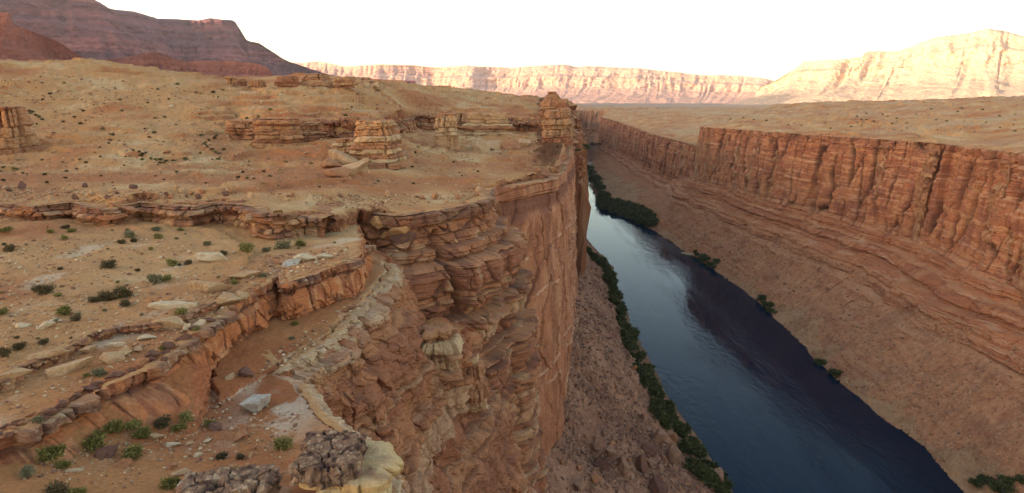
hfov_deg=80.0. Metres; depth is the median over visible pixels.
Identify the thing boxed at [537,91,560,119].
rock outcrop
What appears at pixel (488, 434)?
canyon wall
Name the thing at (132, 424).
shrub
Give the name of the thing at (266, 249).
shrub
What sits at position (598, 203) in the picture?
riverside bush
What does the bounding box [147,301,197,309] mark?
rock slab
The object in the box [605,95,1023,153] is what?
mesa top
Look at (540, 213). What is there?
headland cliff
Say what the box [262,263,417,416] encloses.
crusted shelf edge
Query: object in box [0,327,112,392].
bench step
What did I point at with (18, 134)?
rock outcrop
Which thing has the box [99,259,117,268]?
shrub
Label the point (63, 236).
shrub
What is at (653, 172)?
opposite canyon wall
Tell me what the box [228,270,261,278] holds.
rock slab
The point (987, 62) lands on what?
pale cliffs
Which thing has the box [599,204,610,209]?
riverside bush
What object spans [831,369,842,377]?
riverside bush
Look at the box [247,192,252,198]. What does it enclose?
boulder
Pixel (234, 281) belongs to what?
shrub
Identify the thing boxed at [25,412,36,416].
boulder
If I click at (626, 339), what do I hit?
riverside bush
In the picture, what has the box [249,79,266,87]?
rock outcrop
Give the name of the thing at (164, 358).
boulder
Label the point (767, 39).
sky
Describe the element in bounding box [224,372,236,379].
rock slab
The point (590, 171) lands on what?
riverside bush
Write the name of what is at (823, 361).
riverside bush
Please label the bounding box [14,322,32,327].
boulder
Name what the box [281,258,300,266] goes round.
boulder
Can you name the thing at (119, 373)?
boulder
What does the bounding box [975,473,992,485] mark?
riverside bush
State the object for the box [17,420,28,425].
boulder
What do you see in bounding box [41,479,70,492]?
shrub
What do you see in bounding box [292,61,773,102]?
sunlit cliffs
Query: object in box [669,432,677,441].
boulder
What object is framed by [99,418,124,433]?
shrub
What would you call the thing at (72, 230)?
shrub
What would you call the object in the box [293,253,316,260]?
boulder
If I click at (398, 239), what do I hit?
boulder
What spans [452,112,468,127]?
rock outcrop
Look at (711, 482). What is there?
riverside bush
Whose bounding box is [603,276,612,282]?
riverside bush
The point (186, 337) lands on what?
boulder
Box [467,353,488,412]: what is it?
rock outcrop
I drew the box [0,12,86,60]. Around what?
red butte
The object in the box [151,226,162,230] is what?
shrub
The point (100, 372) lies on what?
shrub
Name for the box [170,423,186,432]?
shrub
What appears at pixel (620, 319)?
riverside bush
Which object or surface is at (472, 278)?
alcove wall
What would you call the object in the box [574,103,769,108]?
desert plain
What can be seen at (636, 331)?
riverside bush
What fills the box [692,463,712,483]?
riverside bush
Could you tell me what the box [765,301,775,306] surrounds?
riverside bush
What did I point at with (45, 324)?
boulder
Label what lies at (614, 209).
riverside bush
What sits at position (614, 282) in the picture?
riverside bush
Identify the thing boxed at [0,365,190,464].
dark rim
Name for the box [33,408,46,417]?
boulder
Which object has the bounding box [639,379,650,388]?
riverside bush
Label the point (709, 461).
riverside bush
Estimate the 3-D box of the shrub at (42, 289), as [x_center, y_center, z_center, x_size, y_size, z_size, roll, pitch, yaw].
[-47.028,4.248,61.176,2.012,1.210,2.006,2,14,10]
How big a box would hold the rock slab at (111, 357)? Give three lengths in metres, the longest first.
1.904 x 1.080 x 0.762 m
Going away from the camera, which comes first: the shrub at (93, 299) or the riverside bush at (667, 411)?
the shrub at (93, 299)
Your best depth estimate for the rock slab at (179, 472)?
40.21 m
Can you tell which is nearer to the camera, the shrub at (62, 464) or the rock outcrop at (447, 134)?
the shrub at (62, 464)
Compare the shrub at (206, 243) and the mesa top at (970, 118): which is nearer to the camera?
the shrub at (206, 243)
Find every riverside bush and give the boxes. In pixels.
[587,165,595,170]
[587,169,597,175]
[589,254,597,260]
[590,175,602,182]
[594,184,606,190]
[595,194,605,199]
[596,200,606,206]
[599,191,611,196]
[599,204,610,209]
[601,196,611,201]
[601,256,607,264]
[603,272,611,280]
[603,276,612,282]
[606,290,615,295]
[607,280,617,285]
[607,295,615,302]
[608,284,618,289]
[610,205,619,213]
[615,291,623,299]
[615,306,626,315]
[615,317,626,321]
[617,320,626,328]
[619,328,632,336]
[621,334,631,342]
[623,321,631,329]
[623,342,636,351]
[627,327,639,334]
[628,202,639,207]
[630,352,642,362]
[632,361,643,367]
[636,364,647,373]
[637,350,646,359]
[639,372,652,381]
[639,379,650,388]
[640,370,655,382]
[643,362,655,370]
[647,386,659,396]
[647,398,666,412]
[648,217,659,223]
[648,376,658,387]
[648,402,663,413]
[653,410,665,421]
[655,382,663,393]
[659,416,675,430]
[661,418,673,428]
[662,398,676,411]
[664,407,678,417]
[665,413,675,425]
[672,426,688,438]
[673,413,680,428]
[677,438,692,453]
[682,421,691,435]
[682,458,702,477]
[683,436,698,453]
[685,456,697,462]
[687,441,701,455]
[688,435,699,442]
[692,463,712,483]
[695,451,709,458]
[696,442,706,457]
[699,256,707,261]
[699,458,716,467]
[704,477,715,488]
[707,465,719,483]
[711,258,719,263]
[713,481,728,492]
[720,476,734,492]
[755,294,766,300]
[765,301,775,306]
[766,307,774,312]
[818,358,826,365]
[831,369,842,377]
[966,477,983,488]
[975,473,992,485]
[986,478,998,484]
[988,481,1009,492]
[994,480,1018,492]
[995,473,1015,485]
[1013,473,1023,483]
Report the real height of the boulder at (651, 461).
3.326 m
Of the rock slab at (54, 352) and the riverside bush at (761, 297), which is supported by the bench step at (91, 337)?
the rock slab at (54, 352)
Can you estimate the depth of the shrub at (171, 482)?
38.47 m
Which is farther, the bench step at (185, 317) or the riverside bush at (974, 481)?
the riverside bush at (974, 481)
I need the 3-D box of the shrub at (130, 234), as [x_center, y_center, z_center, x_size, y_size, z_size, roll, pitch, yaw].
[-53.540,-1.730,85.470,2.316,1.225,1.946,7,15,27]
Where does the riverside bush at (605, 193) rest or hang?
on the talus slope at (883, 410)
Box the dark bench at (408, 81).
[372,79,415,83]
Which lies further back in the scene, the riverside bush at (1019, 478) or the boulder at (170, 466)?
the riverside bush at (1019, 478)
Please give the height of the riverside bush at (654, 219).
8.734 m
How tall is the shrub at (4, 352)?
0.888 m
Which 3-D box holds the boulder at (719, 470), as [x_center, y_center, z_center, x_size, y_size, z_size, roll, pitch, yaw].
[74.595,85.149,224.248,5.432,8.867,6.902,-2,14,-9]
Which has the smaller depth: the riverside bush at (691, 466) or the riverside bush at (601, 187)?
the riverside bush at (691, 466)
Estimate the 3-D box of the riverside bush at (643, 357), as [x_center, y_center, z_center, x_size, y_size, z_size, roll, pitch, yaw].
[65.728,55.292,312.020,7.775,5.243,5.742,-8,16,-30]
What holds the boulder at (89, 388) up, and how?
on the dark rim
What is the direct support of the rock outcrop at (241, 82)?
on the hillside
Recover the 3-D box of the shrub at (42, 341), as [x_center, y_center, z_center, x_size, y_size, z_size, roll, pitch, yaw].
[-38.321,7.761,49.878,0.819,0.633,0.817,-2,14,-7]
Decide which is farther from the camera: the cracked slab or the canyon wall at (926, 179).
the canyon wall at (926, 179)
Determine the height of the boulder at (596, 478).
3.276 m
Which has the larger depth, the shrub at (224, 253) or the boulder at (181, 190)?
the boulder at (181, 190)
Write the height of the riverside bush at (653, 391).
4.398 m
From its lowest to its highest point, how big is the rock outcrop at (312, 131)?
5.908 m
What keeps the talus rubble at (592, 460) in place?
on the talus slope at (591, 429)
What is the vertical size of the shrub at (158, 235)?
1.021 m
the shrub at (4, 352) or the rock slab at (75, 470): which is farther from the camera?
the shrub at (4, 352)
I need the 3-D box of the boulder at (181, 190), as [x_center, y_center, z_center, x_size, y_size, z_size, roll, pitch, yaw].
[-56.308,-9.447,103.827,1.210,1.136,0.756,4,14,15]
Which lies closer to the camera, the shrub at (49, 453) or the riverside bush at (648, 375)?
the shrub at (49, 453)
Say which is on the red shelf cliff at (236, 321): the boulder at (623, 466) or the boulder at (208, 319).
the boulder at (208, 319)
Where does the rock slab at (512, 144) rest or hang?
on the hillside
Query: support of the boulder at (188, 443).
on the rock bench at (400, 406)
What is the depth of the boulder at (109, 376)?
45.89 m
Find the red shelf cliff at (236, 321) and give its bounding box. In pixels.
[129,240,376,389]
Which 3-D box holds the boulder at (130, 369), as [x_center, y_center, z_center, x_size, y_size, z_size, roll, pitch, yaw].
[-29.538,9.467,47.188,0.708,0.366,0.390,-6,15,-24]
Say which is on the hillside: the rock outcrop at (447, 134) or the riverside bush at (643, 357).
the rock outcrop at (447, 134)
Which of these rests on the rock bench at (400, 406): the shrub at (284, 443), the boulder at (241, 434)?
the shrub at (284, 443)
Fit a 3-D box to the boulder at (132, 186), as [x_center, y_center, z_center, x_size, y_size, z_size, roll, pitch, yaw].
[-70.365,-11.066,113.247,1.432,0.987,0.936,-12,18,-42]
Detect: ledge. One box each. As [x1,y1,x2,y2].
[0,195,333,238]
[214,111,356,138]
[368,105,578,142]
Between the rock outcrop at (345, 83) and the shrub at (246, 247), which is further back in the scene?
the rock outcrop at (345, 83)
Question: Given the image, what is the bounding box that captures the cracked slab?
[175,464,282,492]
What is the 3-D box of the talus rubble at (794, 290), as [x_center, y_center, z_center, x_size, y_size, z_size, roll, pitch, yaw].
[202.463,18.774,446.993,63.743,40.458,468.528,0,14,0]
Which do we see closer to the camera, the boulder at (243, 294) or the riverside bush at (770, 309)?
the boulder at (243, 294)
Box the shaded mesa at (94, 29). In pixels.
[0,0,332,75]
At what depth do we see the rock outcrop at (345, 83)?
269.97 m
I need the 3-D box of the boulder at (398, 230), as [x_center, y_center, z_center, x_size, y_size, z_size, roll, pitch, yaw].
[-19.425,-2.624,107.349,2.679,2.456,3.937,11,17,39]
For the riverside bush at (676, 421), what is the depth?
242.89 m
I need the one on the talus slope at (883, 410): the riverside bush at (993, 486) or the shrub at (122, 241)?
the riverside bush at (993, 486)
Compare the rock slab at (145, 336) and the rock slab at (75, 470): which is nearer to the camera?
the rock slab at (75, 470)
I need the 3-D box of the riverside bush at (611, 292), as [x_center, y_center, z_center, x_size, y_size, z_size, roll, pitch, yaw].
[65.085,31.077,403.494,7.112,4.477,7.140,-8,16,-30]
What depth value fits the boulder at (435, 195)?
125.14 m
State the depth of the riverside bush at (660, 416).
233.49 m
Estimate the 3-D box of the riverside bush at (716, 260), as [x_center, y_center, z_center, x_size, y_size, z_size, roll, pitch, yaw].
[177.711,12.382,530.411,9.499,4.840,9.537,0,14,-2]
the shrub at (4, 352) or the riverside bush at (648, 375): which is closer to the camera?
the shrub at (4, 352)
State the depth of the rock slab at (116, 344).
51.46 m
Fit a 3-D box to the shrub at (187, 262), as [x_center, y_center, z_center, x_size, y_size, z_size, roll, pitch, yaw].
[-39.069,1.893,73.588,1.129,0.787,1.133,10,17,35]
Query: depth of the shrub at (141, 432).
43.87 m
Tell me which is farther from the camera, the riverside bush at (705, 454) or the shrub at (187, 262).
the riverside bush at (705, 454)
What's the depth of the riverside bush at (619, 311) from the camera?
385.00 m
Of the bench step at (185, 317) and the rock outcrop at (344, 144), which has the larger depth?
the rock outcrop at (344, 144)
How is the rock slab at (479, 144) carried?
on the hillside
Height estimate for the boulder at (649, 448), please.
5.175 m
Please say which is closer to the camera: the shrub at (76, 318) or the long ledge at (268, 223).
the shrub at (76, 318)
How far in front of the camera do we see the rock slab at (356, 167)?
135.18 m
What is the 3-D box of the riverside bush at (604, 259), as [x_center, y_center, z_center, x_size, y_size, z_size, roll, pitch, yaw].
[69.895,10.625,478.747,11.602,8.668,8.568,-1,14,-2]
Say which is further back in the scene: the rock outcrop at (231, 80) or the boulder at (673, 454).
the rock outcrop at (231, 80)
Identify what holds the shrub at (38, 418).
on the dark rim
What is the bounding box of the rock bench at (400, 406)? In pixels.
[0,202,506,492]
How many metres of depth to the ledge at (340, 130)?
192.35 m
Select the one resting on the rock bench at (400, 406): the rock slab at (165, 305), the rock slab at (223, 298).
the rock slab at (223, 298)
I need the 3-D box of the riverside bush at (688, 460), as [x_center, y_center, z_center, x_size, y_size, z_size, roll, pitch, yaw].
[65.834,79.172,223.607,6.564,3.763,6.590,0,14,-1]
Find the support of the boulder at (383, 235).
on the alcove wall at (472, 278)
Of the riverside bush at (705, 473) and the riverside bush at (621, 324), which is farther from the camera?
the riverside bush at (621, 324)
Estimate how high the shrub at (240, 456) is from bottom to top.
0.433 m
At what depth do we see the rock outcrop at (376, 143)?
154.12 m
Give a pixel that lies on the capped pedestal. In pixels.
(334, 461)
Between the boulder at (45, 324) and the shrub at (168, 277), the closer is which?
the boulder at (45, 324)
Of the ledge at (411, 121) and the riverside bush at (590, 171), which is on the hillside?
the ledge at (411, 121)
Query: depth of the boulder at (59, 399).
41.97 m
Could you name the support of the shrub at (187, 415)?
on the rock bench at (400, 406)
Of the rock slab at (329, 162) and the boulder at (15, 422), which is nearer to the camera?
the boulder at (15, 422)
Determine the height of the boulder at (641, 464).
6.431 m
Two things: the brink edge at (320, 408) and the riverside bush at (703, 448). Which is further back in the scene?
the riverside bush at (703, 448)
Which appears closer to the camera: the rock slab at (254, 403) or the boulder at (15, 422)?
the boulder at (15, 422)
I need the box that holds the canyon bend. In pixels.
[575,106,657,143]
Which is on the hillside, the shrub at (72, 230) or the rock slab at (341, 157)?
the rock slab at (341, 157)
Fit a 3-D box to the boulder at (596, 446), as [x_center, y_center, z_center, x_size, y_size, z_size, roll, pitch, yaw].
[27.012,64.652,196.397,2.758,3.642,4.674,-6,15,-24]
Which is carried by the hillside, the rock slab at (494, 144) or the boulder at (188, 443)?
the rock slab at (494, 144)
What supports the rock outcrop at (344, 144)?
on the hillside
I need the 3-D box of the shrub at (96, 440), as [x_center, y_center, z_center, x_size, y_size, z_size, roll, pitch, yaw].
[-28.527,13.283,41.642,1.620,1.196,2.253,-7,15,-27]
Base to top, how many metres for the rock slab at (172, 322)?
1.153 m
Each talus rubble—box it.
[557,265,714,492]
[675,219,1023,477]
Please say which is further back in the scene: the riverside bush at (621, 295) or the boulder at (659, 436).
the riverside bush at (621, 295)
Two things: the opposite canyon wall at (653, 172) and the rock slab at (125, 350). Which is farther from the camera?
the opposite canyon wall at (653, 172)
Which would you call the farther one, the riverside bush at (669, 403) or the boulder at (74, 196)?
the riverside bush at (669, 403)
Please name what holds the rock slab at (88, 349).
on the bench step at (91, 337)
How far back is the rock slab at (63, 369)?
46.69 m
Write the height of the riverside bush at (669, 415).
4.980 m
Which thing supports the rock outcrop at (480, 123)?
on the hillside
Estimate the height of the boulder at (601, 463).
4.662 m
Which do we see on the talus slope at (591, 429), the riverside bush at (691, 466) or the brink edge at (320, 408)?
the riverside bush at (691, 466)
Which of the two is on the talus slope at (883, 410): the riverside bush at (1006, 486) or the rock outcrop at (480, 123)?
the riverside bush at (1006, 486)
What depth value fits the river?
308.82 m
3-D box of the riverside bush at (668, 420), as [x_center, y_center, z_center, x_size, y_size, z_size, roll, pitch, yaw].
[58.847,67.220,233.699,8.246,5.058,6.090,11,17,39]
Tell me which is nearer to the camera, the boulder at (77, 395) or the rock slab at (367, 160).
the boulder at (77, 395)
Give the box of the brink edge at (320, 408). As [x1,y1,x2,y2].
[299,383,407,492]
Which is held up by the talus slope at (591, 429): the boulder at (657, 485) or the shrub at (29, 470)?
the boulder at (657, 485)
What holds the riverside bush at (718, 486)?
on the talus slope at (591, 429)
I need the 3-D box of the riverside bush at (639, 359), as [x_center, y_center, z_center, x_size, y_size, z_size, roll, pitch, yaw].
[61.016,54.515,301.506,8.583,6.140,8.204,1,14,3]
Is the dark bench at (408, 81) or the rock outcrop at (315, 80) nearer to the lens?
the rock outcrop at (315, 80)
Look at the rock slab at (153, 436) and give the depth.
44.27 m
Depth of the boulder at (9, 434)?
38.01 m
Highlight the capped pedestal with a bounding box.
[286,429,403,492]
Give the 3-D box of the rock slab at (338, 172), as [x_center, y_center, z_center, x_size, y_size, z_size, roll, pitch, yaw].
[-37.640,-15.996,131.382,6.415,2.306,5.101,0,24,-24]
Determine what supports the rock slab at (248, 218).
on the long ledge at (268, 223)
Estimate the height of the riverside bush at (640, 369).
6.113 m
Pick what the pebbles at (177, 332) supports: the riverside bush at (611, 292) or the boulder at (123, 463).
the boulder at (123, 463)
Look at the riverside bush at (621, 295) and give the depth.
414.44 m
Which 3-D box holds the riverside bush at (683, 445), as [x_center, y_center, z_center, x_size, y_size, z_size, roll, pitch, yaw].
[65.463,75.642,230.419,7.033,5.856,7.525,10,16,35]
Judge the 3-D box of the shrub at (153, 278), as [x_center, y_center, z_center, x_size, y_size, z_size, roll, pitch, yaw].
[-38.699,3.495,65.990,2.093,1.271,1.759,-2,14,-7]
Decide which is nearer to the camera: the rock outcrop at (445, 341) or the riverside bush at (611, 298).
the rock outcrop at (445, 341)
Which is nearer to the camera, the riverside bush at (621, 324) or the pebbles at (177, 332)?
the pebbles at (177, 332)
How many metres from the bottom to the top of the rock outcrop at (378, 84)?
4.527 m
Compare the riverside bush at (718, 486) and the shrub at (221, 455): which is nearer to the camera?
the shrub at (221, 455)
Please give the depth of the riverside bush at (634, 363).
273.56 m
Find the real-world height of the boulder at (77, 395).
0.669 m
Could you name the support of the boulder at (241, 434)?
on the pebbles at (177, 332)
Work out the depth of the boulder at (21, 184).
111.22 m
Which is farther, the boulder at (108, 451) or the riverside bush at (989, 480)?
the riverside bush at (989, 480)
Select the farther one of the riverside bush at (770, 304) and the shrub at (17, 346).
the riverside bush at (770, 304)
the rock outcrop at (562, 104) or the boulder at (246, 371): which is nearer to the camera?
the boulder at (246, 371)
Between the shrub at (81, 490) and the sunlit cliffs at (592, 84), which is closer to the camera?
the shrub at (81, 490)
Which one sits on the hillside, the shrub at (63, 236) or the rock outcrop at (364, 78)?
the rock outcrop at (364, 78)
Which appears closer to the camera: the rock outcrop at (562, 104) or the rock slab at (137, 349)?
the rock slab at (137, 349)
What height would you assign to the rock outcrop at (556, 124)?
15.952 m
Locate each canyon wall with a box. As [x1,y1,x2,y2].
[1,134,577,492]
[591,114,720,190]
[599,110,1023,309]
[636,125,1023,492]
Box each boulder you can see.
[4,431,13,436]
[6,425,17,429]
[9,418,24,426]
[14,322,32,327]
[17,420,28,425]
[18,181,25,188]
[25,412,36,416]
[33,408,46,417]
[36,321,55,329]
[41,407,57,416]
[47,195,54,199]
[54,400,68,408]
[55,398,68,403]
[70,392,81,398]
[71,194,78,199]
[80,385,99,391]
[86,189,93,196]
[90,381,102,385]
[94,445,118,457]
[104,374,113,378]
[112,371,123,376]
[112,458,132,468]
[122,206,138,214]
[125,367,135,371]
[129,184,137,188]
[135,358,149,364]
[145,349,161,357]
[160,356,167,361]
[161,342,174,349]
[161,349,169,353]
[166,463,177,469]
[176,334,191,340]
[178,188,184,193]
[183,323,190,329]
[185,441,193,445]
[192,319,206,324]
[193,452,202,457]
[203,317,215,321]
[208,422,221,430]
[234,429,246,441]
[235,290,249,300]
[238,366,253,376]
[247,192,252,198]
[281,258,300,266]
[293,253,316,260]
[315,253,332,258]
[318,144,333,159]
[369,216,383,228]
[380,231,387,238]
[389,226,409,235]
[390,232,416,244]
[431,192,438,199]
[573,478,584,489]
[576,465,581,470]
[590,442,601,451]
[591,473,601,483]
[593,456,609,469]
[605,445,615,456]
[617,457,630,473]
[635,455,646,473]
[641,442,657,456]
[647,456,654,467]
[649,476,668,492]
[651,429,666,443]
[666,443,680,463]
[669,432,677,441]
[714,467,723,481]
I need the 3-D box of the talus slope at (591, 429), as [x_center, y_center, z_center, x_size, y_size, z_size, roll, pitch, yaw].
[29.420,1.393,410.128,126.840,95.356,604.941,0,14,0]
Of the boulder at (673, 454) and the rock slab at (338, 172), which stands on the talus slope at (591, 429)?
the boulder at (673, 454)
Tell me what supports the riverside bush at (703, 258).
on the talus slope at (883, 410)
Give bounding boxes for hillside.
[0,57,590,279]
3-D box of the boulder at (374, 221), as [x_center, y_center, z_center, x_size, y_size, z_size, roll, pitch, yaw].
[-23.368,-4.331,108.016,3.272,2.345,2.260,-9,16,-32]
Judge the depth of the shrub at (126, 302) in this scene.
59.02 m
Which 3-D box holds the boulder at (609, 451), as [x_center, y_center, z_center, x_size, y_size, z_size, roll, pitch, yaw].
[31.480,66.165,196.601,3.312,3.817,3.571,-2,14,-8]
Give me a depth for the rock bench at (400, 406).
65.57 m
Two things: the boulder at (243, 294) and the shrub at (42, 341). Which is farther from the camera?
the boulder at (243, 294)
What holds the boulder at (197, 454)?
on the pebbles at (177, 332)
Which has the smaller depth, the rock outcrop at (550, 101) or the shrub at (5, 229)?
the shrub at (5, 229)
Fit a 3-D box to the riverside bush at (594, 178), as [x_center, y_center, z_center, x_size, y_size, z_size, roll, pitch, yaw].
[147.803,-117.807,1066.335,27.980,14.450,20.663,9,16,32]
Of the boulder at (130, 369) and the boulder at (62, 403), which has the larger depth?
the boulder at (130, 369)
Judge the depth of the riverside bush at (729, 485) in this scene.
221.09 m
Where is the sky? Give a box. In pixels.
[96,0,1023,80]
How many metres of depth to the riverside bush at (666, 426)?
232.41 m
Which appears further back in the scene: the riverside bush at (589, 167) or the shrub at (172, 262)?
the riverside bush at (589, 167)
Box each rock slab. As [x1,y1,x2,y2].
[0,368,32,378]
[24,348,69,359]
[45,356,95,376]
[65,468,83,471]
[78,345,96,353]
[99,351,124,363]
[108,342,125,346]
[119,345,131,355]
[133,346,141,351]
[137,334,156,339]
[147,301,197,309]
[147,433,165,439]
[152,316,185,329]
[166,442,180,446]
[170,468,189,475]
[188,280,232,292]
[194,252,227,261]
[215,292,243,305]
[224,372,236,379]
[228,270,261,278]
[239,394,270,412]
[245,213,255,222]
[321,157,341,167]
[322,167,351,177]
[328,149,367,166]
[342,160,366,174]
[360,158,369,168]
[471,138,490,151]
[484,139,501,149]
[500,139,520,149]
[518,139,530,146]
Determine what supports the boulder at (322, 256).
on the pebbles at (177, 332)
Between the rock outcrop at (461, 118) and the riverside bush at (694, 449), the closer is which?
the riverside bush at (694, 449)
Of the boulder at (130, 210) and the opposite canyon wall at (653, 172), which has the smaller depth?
the boulder at (130, 210)
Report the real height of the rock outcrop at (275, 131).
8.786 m
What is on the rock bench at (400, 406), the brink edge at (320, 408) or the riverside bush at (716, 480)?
the brink edge at (320, 408)
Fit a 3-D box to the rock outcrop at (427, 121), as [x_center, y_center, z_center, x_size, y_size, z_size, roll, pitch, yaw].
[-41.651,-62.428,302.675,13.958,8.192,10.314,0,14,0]
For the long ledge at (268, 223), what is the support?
on the hillside
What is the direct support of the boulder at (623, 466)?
on the talus slope at (591, 429)
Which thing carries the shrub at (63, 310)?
on the rock bench at (400, 406)
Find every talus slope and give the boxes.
[545,239,732,492]
[590,138,1017,492]
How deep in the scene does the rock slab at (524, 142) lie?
267.66 m
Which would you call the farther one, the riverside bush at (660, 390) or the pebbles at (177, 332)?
the riverside bush at (660, 390)
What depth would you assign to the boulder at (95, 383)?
44.92 m
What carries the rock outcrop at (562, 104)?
on the hillside
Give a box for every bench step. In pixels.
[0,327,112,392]
[123,282,228,334]
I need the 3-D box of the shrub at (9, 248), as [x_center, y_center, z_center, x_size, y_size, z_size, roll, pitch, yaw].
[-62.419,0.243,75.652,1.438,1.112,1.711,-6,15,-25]
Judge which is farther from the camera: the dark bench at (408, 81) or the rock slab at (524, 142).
the dark bench at (408, 81)
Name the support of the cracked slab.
on the rock bench at (400, 406)
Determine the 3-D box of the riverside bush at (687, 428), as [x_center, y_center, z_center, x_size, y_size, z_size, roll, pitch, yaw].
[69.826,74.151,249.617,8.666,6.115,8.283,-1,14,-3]
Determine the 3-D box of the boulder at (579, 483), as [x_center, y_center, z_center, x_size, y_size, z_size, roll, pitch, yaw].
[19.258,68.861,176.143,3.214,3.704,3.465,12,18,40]
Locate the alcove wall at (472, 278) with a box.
[304,188,548,492]
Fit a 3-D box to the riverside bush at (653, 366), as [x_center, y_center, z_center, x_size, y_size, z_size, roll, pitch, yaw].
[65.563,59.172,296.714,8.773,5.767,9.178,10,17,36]
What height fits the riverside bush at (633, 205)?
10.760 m
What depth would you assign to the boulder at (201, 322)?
56.79 m
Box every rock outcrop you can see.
[0,105,40,154]
[223,76,237,85]
[224,119,255,138]
[236,78,247,85]
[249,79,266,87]
[252,117,306,148]
[274,75,302,86]
[299,122,327,140]
[300,73,334,87]
[332,137,355,155]
[333,78,358,87]
[349,119,409,169]
[358,77,371,79]
[363,80,385,89]
[416,112,438,129]
[420,323,464,380]
[434,113,460,149]
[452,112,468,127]
[459,111,515,135]
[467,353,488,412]
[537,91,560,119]
[541,110,573,145]
[556,99,572,123]
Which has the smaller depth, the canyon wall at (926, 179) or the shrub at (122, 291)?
the shrub at (122, 291)
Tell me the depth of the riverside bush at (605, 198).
845.06 m
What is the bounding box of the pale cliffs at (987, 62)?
[729,28,1023,104]
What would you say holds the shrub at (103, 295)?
on the rock bench at (400, 406)
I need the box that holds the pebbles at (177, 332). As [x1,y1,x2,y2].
[0,238,377,488]
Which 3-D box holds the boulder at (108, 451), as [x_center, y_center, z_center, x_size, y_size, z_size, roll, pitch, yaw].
[-27.308,13.877,41.119,1.483,0.977,1.141,-4,14,-17]
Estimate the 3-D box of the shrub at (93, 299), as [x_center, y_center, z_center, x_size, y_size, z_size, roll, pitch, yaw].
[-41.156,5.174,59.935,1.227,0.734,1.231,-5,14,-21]
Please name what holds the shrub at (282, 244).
on the rock bench at (400, 406)
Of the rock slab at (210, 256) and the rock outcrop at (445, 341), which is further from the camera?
the rock outcrop at (445, 341)
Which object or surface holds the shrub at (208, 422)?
on the rock bench at (400, 406)
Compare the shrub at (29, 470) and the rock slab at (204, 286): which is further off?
the rock slab at (204, 286)
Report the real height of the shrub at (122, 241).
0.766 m
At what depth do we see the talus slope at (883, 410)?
305.12 m
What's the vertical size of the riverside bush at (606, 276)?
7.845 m
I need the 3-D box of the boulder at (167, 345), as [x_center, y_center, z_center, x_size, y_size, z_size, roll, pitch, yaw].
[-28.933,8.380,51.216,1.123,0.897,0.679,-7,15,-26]
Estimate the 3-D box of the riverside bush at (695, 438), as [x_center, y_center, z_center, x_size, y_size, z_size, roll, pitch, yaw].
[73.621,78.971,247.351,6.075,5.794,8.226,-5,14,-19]
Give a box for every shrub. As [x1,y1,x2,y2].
[0,226,13,232]
[0,307,8,315]
[0,346,11,356]
[2,243,15,251]
[12,341,26,350]
[19,464,37,479]
[30,283,55,294]
[31,414,44,423]
[35,443,66,463]
[38,338,48,344]
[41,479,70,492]
[46,229,54,232]
[54,457,72,468]
[55,305,71,314]
[59,234,68,238]
[60,224,69,228]
[65,486,87,492]
[67,228,76,231]
[69,315,80,320]
[80,429,106,452]
[87,296,99,301]
[90,367,105,376]
[97,290,115,300]
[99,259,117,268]
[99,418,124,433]
[110,285,133,298]
[117,239,126,243]
[119,299,130,305]
[121,443,143,459]
[123,230,134,237]
[124,418,142,430]
[131,425,151,438]
[146,273,163,283]
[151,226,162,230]
[152,233,162,238]
[153,414,170,430]
[158,475,181,489]
[161,274,174,281]
[163,257,178,265]
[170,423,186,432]
[172,307,189,314]
[179,409,193,423]
[183,259,191,264]
[202,418,218,426]
[203,240,211,245]
[215,451,228,459]
[219,250,228,255]
[230,277,238,284]
[235,453,245,459]
[237,240,254,252]
[261,247,271,252]
[270,435,292,450]
[274,239,291,248]
[290,321,299,325]
[295,238,306,245]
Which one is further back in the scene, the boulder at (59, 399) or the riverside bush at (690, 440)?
the riverside bush at (690, 440)
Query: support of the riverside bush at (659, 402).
on the talus slope at (591, 429)
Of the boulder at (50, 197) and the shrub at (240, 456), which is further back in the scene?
the boulder at (50, 197)
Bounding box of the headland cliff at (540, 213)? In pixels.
[488,146,577,455]
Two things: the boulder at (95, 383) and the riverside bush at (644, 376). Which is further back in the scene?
the riverside bush at (644, 376)
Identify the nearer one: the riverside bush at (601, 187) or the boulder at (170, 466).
the boulder at (170, 466)
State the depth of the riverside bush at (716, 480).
219.06 m
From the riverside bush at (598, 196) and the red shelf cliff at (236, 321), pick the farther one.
the riverside bush at (598, 196)
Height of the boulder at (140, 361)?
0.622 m
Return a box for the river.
[586,143,964,492]
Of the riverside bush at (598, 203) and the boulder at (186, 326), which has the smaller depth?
the boulder at (186, 326)
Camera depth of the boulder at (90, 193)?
101.02 m
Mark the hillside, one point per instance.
(415, 98)
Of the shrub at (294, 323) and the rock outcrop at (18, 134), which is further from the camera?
the rock outcrop at (18, 134)
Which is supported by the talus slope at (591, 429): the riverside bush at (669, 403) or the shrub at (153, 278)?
the riverside bush at (669, 403)
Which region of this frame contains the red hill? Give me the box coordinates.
[97,53,273,76]
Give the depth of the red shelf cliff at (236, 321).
66.24 m

